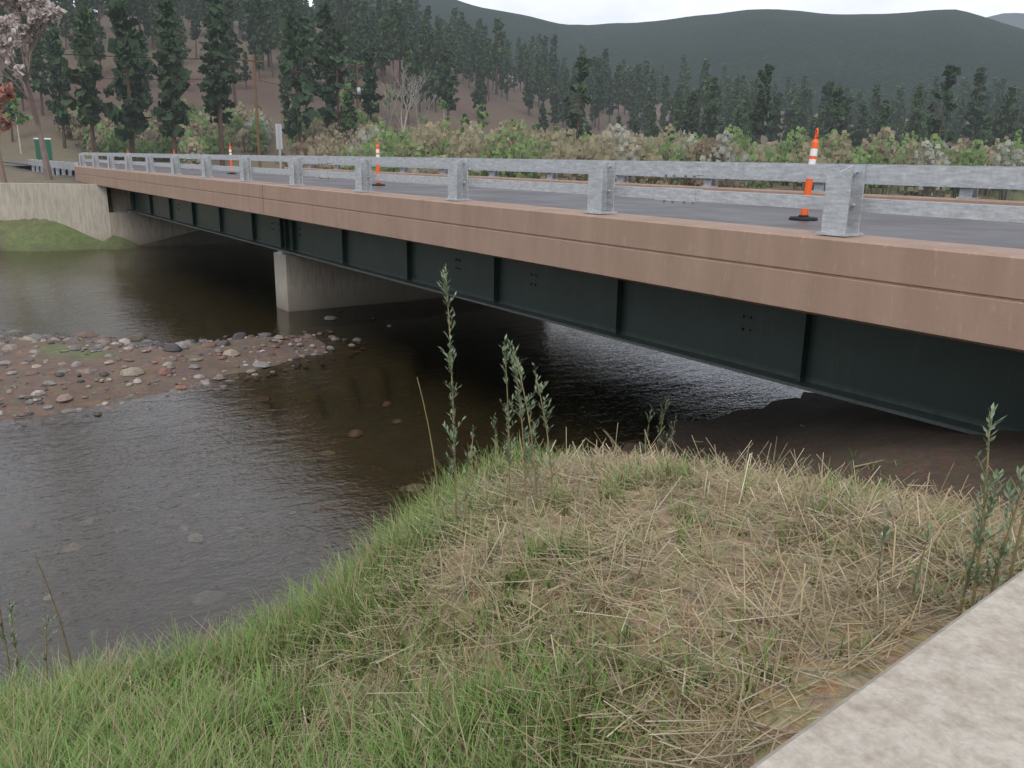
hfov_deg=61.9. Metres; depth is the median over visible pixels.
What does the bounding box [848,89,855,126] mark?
pine tree
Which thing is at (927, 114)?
pine tree
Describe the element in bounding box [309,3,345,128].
pine tree
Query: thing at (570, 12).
sky
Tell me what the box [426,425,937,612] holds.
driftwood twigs
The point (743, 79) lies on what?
pine tree
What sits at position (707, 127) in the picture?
pine tree
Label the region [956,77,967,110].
pine tree
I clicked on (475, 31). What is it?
pine tree
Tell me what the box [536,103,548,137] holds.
pine tree
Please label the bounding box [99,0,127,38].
pine tree
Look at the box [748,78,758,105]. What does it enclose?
pine tree
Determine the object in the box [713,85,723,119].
pine tree
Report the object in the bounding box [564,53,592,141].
pine tree
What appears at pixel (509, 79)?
pine tree
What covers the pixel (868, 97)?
pine tree
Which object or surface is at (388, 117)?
bare tree
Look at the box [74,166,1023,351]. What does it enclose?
concrete bridge deck
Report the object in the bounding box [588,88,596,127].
pine tree
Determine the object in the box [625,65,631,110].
pine tree
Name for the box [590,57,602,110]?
pine tree
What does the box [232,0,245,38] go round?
pine tree
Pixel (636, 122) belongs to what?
pine tree
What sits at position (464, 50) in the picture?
pine tree
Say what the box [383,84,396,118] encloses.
aspen tree
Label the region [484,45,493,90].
pine tree
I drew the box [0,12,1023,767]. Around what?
terrain
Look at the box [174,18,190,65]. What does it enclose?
pine tree
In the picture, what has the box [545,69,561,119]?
pine tree
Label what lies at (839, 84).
pine tree
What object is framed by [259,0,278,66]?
pine tree
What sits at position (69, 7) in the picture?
pine tree
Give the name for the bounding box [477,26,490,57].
pine tree
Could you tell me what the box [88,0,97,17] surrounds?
pine tree
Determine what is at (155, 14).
pine tree
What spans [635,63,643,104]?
pine tree
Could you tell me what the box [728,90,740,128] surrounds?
pine tree
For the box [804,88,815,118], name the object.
pine tree
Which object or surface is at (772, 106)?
pine tree
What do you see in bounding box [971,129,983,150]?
pine tree
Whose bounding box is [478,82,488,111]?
pine tree
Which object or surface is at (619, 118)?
pine tree
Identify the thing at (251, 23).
pine tree
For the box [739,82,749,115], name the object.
pine tree
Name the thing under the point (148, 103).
pine tree
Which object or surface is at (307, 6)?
pine tree
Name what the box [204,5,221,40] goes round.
pine tree
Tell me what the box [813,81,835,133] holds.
pine tree
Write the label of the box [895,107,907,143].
pine tree
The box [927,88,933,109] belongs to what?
pine tree
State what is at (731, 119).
pine tree
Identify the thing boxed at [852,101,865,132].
pine tree
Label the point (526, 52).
pine tree
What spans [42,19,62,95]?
pine tree
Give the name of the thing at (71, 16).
pine tree
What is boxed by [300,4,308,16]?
pine tree
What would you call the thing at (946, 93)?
pine tree
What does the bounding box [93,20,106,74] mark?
pine tree
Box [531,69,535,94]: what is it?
pine tree
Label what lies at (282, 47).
pine tree
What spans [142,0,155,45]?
pine tree
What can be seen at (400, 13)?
pine tree
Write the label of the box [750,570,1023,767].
bridge wingwall
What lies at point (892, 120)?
pine tree
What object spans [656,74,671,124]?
pine tree
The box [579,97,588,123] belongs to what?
pine tree
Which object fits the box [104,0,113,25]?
pine tree
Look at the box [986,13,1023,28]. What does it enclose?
mountains
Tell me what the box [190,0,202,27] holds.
pine tree
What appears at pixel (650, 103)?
pine tree
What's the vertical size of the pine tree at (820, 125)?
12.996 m
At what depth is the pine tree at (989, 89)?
300.84 m
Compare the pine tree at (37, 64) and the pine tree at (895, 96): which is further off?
the pine tree at (895, 96)
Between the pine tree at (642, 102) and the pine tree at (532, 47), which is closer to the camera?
the pine tree at (642, 102)
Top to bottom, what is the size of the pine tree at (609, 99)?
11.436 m
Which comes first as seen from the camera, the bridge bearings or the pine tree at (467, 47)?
the bridge bearings
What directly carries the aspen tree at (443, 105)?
on the terrain at (144, 572)
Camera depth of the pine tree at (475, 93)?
176.62 m
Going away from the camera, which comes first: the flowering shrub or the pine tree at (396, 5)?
the flowering shrub
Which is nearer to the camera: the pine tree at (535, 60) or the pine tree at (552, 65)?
the pine tree at (552, 65)
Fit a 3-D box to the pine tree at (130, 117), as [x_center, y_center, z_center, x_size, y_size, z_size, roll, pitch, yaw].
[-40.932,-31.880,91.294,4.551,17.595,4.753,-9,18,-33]
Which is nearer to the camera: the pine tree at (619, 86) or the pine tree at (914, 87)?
the pine tree at (619, 86)
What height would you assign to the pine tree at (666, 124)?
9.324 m
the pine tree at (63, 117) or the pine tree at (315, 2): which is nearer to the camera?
the pine tree at (63, 117)
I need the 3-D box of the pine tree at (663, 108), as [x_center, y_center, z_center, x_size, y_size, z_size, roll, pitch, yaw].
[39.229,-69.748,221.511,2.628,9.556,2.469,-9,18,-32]
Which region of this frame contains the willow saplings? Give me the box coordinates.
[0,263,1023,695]
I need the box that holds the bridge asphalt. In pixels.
[3,161,1023,248]
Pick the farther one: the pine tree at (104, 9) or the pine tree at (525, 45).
the pine tree at (525, 45)
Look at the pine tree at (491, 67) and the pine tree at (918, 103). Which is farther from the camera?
the pine tree at (491, 67)
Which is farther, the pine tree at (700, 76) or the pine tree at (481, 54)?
the pine tree at (700, 76)
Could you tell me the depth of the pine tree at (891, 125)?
172.06 m
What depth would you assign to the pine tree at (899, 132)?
203.24 m
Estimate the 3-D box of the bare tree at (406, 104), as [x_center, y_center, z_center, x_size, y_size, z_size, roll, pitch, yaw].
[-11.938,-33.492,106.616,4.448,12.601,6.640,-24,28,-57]
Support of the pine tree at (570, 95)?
on the terrain at (144, 572)
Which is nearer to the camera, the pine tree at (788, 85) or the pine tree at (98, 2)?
the pine tree at (98, 2)
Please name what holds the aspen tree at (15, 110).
on the terrain at (144, 572)
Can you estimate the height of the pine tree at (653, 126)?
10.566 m
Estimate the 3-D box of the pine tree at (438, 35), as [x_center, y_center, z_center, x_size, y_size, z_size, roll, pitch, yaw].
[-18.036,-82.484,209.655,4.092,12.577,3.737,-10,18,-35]
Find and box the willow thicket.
[1,98,1023,199]
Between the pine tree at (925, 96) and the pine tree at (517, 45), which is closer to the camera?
the pine tree at (925, 96)
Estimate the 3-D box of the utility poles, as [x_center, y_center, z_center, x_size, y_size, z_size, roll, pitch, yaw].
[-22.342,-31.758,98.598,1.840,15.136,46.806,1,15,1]
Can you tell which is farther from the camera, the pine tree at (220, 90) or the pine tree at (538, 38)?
the pine tree at (538, 38)
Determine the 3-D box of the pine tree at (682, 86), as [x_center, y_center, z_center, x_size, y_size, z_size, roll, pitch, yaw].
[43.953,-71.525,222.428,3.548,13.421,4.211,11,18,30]
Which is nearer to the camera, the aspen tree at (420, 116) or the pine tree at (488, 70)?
the aspen tree at (420, 116)
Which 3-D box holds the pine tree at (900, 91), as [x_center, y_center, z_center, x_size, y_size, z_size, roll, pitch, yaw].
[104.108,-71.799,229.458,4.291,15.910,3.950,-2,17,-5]
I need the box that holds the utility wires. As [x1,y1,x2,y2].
[0,51,363,87]
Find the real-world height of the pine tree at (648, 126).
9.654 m
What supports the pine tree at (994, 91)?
on the terrain at (144, 572)
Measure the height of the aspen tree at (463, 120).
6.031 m
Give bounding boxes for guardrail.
[28,159,77,178]
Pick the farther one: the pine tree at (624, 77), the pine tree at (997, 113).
the pine tree at (624, 77)
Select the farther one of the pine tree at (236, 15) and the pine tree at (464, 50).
the pine tree at (464, 50)
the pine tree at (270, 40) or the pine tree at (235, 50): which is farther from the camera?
the pine tree at (270, 40)
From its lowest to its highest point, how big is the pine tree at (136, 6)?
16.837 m
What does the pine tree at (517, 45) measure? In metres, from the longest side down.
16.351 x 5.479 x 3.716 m
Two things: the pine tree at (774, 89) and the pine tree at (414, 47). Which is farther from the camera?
the pine tree at (774, 89)
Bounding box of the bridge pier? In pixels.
[274,252,496,327]
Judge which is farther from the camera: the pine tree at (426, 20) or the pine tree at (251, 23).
the pine tree at (426, 20)
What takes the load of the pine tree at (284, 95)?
on the terrain at (144, 572)
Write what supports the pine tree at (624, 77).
on the terrain at (144, 572)
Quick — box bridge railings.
[79,152,1023,236]
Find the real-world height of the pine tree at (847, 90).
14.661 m
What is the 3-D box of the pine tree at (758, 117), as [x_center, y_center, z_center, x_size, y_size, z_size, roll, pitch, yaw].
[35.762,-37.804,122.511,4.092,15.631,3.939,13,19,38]
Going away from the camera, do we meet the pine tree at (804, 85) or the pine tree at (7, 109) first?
the pine tree at (7, 109)
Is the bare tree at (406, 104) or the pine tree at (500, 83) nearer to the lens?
the bare tree at (406, 104)
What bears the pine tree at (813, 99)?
on the terrain at (144, 572)
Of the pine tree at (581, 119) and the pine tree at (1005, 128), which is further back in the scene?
the pine tree at (581, 119)
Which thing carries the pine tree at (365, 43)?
on the terrain at (144, 572)
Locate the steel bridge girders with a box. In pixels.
[126,191,1023,434]
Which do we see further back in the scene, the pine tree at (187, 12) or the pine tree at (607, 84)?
the pine tree at (607, 84)
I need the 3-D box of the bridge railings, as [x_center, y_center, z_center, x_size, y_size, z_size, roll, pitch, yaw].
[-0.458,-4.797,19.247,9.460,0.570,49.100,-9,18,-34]
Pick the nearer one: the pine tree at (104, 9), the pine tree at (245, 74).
the pine tree at (245, 74)
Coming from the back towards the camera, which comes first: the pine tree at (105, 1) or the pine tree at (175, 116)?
the pine tree at (105, 1)
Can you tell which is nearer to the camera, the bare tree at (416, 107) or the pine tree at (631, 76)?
the bare tree at (416, 107)
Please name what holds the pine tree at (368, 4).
on the terrain at (144, 572)
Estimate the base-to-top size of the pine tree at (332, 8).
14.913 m
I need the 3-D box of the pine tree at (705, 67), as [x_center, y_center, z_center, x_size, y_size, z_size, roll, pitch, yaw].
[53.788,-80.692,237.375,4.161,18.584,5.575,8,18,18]
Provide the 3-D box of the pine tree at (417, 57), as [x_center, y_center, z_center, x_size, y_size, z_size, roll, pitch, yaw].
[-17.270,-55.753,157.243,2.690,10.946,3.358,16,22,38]
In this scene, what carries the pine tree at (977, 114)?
on the terrain at (144, 572)
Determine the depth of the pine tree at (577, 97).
227.84 m
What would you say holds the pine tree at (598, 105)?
on the terrain at (144, 572)
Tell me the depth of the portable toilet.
78.52 m
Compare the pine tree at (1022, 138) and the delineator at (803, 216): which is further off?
the pine tree at (1022, 138)
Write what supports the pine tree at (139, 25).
on the terrain at (144, 572)
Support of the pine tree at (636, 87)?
on the terrain at (144, 572)
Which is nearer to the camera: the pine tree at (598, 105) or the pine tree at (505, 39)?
the pine tree at (598, 105)
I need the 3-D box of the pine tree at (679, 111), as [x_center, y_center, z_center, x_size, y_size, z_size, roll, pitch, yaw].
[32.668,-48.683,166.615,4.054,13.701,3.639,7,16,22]
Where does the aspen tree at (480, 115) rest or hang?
on the terrain at (144, 572)
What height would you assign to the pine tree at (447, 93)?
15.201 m
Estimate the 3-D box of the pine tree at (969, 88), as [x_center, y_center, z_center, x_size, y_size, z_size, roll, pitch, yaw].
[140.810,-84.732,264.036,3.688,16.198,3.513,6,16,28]
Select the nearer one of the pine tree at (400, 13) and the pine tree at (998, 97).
the pine tree at (400, 13)
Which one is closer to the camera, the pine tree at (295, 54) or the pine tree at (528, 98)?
the pine tree at (295, 54)
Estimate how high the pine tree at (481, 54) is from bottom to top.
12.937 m
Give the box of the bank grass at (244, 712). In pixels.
[0,424,1023,767]
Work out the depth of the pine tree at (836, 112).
127.08 m
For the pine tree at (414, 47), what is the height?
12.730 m
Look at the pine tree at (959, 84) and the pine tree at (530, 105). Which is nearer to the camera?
the pine tree at (530, 105)
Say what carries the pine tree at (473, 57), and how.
on the terrain at (144, 572)
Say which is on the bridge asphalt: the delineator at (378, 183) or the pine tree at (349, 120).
the delineator at (378, 183)
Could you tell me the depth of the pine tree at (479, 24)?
266.10 m
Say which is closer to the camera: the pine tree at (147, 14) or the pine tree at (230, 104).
the pine tree at (230, 104)
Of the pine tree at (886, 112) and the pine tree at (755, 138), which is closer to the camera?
the pine tree at (886, 112)
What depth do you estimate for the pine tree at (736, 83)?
239.00 m
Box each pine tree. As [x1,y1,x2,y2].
[0,4,16,46]
[2,68,18,141]
[10,47,26,110]
[18,32,51,115]
[19,15,26,23]
[28,24,47,87]
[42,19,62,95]
[44,29,71,147]
[55,0,69,49]
[60,5,114,152]
[65,12,76,59]
[66,0,74,13]
[70,18,82,71]
[75,0,81,8]
[81,0,95,26]
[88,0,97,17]
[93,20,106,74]
[94,0,103,22]
[95,2,106,16]
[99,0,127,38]
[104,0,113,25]
[107,0,152,160]
[109,55,124,103]
[111,32,152,136]
[127,0,147,28]
[136,35,153,84]
[137,0,140,30]
[137,11,145,34]
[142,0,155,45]
[142,0,156,49]
[142,73,152,111]
[149,0,159,50]
[149,0,191,153]
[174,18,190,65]
[177,33,188,91]
[179,0,191,22]
[184,0,191,26]
[187,0,203,36]
[189,5,201,57]
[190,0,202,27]
[196,0,241,165]
[199,0,208,28]
[203,60,235,132]
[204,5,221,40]
[204,17,213,40]
[219,0,243,107]
[227,37,238,85]
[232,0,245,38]
[233,6,244,35]
[238,2,245,34]
[239,51,251,89]
[241,0,265,71]
[248,0,269,69]
[255,44,263,78]
[256,0,276,53]
[258,0,280,77]
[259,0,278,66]
[276,0,290,50]
[276,29,293,97]
[277,61,294,102]
[278,13,317,150]
[288,16,323,110]
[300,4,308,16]
[305,3,314,24]
[308,13,316,47]
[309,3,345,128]
[312,0,317,27]
[317,26,357,138]
[321,0,342,30]
[329,17,342,57]
[337,35,352,82]
[339,88,357,142]
[344,43,364,108]
[358,45,384,120]
[361,46,375,81]
[362,40,372,69]
[365,0,375,19]
[373,30,386,77]
[374,16,397,83]
[384,7,403,88]
[386,0,403,22]
[393,2,409,87]
[395,7,405,86]
[397,43,418,124]
[407,0,419,30]
[410,30,423,76]
[412,50,424,112]
[413,0,422,27]
[418,5,433,38]
[418,23,432,77]
[421,69,432,109]
[422,32,441,106]
[429,69,439,112]
[433,21,443,57]
[434,18,445,43]
[434,49,460,127]
[436,41,446,98]
[450,6,458,34]
[454,11,469,46]
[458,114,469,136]
[460,24,470,72]
[460,47,466,80]
[463,50,474,87]
[464,45,468,76]
[467,29,478,77]
[469,32,482,89]
[470,77,482,118]
[475,18,482,44]
[476,38,485,91]
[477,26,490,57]
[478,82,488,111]
[481,38,495,101]
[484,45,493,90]
[491,17,509,94]
[492,67,495,90]
[497,56,505,96]
[501,58,512,100]
[502,31,510,67]
[505,40,513,76]
[511,66,517,91]
[514,36,520,82]
[515,46,524,90]
[522,42,527,85]
[522,68,534,115]
[523,58,535,83]
[523,74,533,114]
[524,50,531,83]
[529,36,535,66]
[529,53,533,68]
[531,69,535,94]
[532,54,545,106]
[533,52,539,76]
[534,33,541,58]
[536,67,550,102]
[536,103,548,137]
[540,35,548,74]
[544,34,559,74]
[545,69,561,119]
[547,48,558,102]
[547,86,562,131]
[556,65,560,85]
[558,81,568,130]
[559,66,563,87]
[559,67,573,120]
[560,57,570,83]
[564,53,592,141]
[564,88,577,118]
[569,77,577,102]
[570,61,576,80]
[573,93,580,107]
[575,43,586,82]
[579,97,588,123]
[584,67,590,105]
[588,56,596,94]
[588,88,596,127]
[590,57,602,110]
[592,74,605,130]
[593,81,600,125]
[600,48,611,85]
[605,79,616,122]
[605,80,608,109]
[609,63,625,115]
[616,115,623,132]
[620,58,626,71]
[621,71,628,113]
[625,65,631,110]
[625,72,638,130]
[626,99,638,130]
[627,74,641,115]
[631,119,640,133]
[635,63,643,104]
[638,91,647,131]
[639,59,645,82]
[639,87,655,136]
[640,60,649,115]
[644,109,651,136]
[645,68,658,111]
[649,109,658,136]
[654,69,662,105]
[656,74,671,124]
[658,96,668,131]
[663,121,669,137]
[668,75,673,99]
[668,86,682,122]
[671,98,685,135]
[677,54,690,84]
[677,92,697,136]
[679,83,685,114]
[684,68,692,95]
[688,89,701,135]
[695,77,713,133]
[698,68,704,115]
[698,76,725,137]
[699,58,710,108]
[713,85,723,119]
[714,102,725,134]
[718,63,727,90]
[722,83,730,117]
[722,92,725,120]
[723,100,732,135]
[727,111,734,138]
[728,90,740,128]
[729,107,748,137]
[731,76,740,103]
[736,95,751,135]
[738,75,746,104]
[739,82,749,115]
[745,100,761,143]
[745,121,753,145]
[748,63,777,144]
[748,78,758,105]
[752,102,765,142]
[766,92,783,141]
[767,101,774,129]
[769,82,777,113]
[772,132,779,142]
[779,108,789,135]
[781,76,791,126]
[781,108,794,140]
[782,93,791,126]
[783,100,803,143]
[786,89,797,117]
[791,78,797,98]
[795,82,800,97]
[796,75,808,102]
[796,88,809,128]
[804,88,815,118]
[805,122,814,141]
[810,91,816,116]
[811,104,826,139]
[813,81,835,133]
[813,92,818,110]
[817,90,825,112]
[827,86,848,135]
[836,81,843,107]
[840,97,854,145]
[842,85,850,115]
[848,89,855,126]
[849,96,857,131]
[849,112,855,131]
[850,104,871,152]
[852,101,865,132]
[853,90,862,121]
[864,90,871,126]
[867,84,883,133]
[867,93,875,120]
[871,99,890,141]
[880,107,893,141]
[888,109,898,145]
[891,86,905,135]
[893,87,899,107]
[893,126,902,145]
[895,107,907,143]
[899,121,908,145]
[902,85,926,141]
[906,92,912,115]
[906,104,914,120]
[907,85,916,114]
[912,77,924,94]
[918,111,926,142]
[919,111,929,136]
[922,90,929,110]
[923,63,960,147]
[926,75,941,113]
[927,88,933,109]
[927,91,938,115]
[942,101,954,130]
[954,82,962,109]
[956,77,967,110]
[960,67,987,147]
[963,83,972,125]
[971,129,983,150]
[976,115,996,150]
[983,85,991,106]
[987,107,1000,146]
[989,97,1012,146]
[990,77,1000,121]
[992,78,1006,116]
[994,85,1020,141]
[1010,101,1019,125]
[1013,88,1023,112]
[1021,125,1023,148]
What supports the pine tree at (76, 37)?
on the terrain at (144, 572)
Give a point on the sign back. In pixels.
(278, 129)
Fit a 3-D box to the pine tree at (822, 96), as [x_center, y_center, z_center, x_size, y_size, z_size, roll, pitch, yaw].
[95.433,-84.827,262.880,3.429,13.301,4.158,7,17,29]
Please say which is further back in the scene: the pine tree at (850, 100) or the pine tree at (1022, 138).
the pine tree at (850, 100)
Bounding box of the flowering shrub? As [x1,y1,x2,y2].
[923,145,958,153]
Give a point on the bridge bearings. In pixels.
(279, 252)
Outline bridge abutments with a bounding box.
[0,183,199,244]
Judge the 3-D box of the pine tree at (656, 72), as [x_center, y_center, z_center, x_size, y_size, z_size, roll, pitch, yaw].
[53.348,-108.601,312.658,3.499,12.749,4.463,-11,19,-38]
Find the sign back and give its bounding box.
[275,124,282,168]
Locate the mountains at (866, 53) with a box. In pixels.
[237,0,1023,118]
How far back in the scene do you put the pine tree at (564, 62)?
290.08 m
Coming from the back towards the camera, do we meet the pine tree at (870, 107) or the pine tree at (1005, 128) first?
the pine tree at (870, 107)
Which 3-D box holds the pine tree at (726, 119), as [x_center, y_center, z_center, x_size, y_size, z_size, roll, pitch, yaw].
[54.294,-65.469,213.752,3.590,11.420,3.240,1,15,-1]
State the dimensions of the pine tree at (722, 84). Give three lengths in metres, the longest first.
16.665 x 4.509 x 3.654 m
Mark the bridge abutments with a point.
(98, 212)
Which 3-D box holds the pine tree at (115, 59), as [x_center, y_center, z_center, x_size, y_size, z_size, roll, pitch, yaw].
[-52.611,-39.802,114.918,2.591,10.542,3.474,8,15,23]
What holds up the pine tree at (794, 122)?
on the terrain at (144, 572)
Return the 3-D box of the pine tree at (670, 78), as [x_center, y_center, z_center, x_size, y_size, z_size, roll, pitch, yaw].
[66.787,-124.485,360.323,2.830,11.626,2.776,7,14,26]
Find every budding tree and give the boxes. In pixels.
[0,0,66,179]
[0,82,15,182]
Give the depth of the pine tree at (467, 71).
209.41 m
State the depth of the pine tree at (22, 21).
162.62 m
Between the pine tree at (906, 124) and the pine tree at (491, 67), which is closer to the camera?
the pine tree at (906, 124)
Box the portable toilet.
[33,138,52,160]
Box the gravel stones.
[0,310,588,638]
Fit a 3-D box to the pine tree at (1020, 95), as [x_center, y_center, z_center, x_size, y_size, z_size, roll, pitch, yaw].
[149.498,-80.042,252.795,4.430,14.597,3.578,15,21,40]
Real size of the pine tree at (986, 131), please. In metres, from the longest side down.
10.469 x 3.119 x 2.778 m
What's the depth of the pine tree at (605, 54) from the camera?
243.70 m
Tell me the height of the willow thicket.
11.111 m
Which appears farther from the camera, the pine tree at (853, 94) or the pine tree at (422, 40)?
the pine tree at (853, 94)
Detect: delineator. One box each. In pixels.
[227,142,236,173]
[372,139,384,185]
[788,128,818,220]
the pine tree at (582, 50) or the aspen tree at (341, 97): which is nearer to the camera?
the aspen tree at (341, 97)
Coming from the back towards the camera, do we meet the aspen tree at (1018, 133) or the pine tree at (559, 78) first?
the pine tree at (559, 78)
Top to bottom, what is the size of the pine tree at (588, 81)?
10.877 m
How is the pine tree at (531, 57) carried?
on the terrain at (144, 572)
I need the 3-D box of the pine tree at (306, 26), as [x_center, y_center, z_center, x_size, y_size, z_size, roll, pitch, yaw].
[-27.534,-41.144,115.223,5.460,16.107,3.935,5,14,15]
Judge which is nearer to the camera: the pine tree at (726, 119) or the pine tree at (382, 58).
the pine tree at (382, 58)
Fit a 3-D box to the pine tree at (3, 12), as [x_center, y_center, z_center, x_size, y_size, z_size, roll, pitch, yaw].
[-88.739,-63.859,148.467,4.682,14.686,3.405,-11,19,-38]
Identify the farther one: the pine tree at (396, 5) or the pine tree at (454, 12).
the pine tree at (454, 12)
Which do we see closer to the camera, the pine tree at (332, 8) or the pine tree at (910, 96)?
the pine tree at (332, 8)
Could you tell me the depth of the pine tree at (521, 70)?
237.51 m
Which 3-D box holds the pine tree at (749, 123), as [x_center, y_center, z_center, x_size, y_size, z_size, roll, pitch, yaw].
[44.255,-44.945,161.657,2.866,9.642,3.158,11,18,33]
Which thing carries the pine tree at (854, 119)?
on the terrain at (144, 572)
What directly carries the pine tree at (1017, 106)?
on the terrain at (144, 572)
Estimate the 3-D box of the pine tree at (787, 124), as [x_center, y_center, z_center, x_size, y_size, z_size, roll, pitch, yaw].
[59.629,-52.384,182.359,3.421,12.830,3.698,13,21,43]
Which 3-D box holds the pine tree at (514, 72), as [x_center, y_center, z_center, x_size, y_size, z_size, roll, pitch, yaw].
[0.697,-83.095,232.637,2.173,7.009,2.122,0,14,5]
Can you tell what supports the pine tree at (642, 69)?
on the terrain at (144, 572)
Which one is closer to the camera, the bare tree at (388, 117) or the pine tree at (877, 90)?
the bare tree at (388, 117)
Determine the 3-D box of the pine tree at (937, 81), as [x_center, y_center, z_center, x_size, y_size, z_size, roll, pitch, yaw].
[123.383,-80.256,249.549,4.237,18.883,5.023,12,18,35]
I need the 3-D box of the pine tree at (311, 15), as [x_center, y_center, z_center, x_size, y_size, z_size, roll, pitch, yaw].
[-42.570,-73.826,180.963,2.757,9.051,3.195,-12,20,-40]
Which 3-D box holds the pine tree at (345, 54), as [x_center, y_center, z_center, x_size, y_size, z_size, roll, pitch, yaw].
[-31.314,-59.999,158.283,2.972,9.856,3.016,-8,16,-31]
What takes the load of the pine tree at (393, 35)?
on the terrain at (144, 572)
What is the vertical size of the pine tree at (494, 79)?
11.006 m
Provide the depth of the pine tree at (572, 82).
227.32 m
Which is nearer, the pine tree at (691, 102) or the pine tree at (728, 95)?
the pine tree at (691, 102)
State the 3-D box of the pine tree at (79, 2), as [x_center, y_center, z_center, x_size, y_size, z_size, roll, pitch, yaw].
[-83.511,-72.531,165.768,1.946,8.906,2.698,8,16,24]
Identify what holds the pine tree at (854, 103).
on the terrain at (144, 572)
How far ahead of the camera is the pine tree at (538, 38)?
293.72 m
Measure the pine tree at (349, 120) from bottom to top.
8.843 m
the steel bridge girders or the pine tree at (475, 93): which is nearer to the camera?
the steel bridge girders
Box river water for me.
[0,243,781,603]
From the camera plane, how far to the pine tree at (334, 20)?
158.45 m
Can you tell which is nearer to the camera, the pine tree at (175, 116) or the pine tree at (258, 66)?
the pine tree at (175, 116)
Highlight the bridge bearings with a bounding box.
[127,210,289,253]
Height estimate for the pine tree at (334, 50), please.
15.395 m
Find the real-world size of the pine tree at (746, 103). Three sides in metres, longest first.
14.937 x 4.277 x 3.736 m
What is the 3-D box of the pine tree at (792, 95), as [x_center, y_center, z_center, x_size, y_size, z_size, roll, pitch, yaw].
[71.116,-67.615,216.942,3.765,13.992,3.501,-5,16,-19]
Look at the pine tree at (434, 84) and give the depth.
163.67 m
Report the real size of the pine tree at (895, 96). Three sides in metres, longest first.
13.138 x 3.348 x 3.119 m
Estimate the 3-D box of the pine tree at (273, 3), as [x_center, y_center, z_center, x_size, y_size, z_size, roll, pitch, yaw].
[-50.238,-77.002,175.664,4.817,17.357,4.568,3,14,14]
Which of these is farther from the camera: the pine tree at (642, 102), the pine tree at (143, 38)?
the pine tree at (642, 102)
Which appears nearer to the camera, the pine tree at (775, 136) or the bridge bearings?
the bridge bearings
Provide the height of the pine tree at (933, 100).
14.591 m
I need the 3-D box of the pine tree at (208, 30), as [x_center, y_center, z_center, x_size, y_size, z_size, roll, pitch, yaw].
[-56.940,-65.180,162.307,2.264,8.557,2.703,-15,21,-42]
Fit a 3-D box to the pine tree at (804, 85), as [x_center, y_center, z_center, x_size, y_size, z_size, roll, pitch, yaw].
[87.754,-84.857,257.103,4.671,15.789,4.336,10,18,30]
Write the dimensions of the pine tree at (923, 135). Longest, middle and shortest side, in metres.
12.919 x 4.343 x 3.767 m
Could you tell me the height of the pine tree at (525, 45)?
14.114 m
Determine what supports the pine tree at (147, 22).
on the terrain at (144, 572)
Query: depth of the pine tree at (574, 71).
284.04 m
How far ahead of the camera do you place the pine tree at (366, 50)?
147.91 m
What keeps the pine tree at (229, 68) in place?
on the terrain at (144, 572)
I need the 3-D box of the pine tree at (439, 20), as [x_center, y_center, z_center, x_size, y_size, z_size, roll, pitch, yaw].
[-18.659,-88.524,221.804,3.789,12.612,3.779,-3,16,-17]
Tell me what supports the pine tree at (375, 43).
on the terrain at (144, 572)
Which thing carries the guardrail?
on the terrain at (144, 572)
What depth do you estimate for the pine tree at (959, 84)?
318.33 m
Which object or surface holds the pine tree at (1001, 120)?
on the terrain at (144, 572)
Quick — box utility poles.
[241,54,362,167]
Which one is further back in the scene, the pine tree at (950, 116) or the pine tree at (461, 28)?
the pine tree at (461, 28)
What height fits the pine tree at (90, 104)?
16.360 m
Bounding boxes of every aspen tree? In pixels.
[4,96,32,153]
[339,83,356,110]
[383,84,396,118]
[418,115,427,132]
[436,100,454,134]
[456,116,468,135]
[476,103,489,133]
[530,124,538,137]
[1014,129,1022,143]
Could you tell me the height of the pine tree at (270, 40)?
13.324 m
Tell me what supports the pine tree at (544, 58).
on the terrain at (144, 572)
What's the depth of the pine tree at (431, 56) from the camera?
165.75 m
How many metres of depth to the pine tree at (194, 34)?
164.87 m
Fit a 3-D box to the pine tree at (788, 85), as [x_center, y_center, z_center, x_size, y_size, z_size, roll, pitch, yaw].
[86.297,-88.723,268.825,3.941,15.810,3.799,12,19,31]
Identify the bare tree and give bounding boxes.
[379,81,402,126]
[390,62,430,133]
[401,72,435,132]
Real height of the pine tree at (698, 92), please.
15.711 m
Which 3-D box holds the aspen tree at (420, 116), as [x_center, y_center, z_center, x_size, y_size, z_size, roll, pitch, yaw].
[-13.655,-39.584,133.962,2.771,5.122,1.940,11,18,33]
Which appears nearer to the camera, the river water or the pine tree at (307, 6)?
the river water
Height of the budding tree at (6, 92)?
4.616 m
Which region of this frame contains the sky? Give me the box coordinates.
[56,0,1023,24]
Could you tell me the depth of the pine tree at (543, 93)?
215.26 m
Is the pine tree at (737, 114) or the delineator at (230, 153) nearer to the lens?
the delineator at (230, 153)
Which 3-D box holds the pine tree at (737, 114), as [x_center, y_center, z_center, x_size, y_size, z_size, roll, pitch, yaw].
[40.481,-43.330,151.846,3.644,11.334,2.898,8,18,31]
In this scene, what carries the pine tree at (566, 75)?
on the terrain at (144, 572)
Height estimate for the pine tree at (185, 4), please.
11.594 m
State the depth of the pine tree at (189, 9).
183.65 m
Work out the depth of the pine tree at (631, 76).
214.96 m
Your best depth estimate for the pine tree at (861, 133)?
166.96 m
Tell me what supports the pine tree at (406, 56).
on the terrain at (144, 572)
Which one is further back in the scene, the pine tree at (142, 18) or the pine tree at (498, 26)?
the pine tree at (498, 26)
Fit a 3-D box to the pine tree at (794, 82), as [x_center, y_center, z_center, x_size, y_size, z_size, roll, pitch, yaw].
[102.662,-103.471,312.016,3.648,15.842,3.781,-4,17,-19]
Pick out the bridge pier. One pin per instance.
(302, 284)
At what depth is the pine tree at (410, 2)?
215.84 m

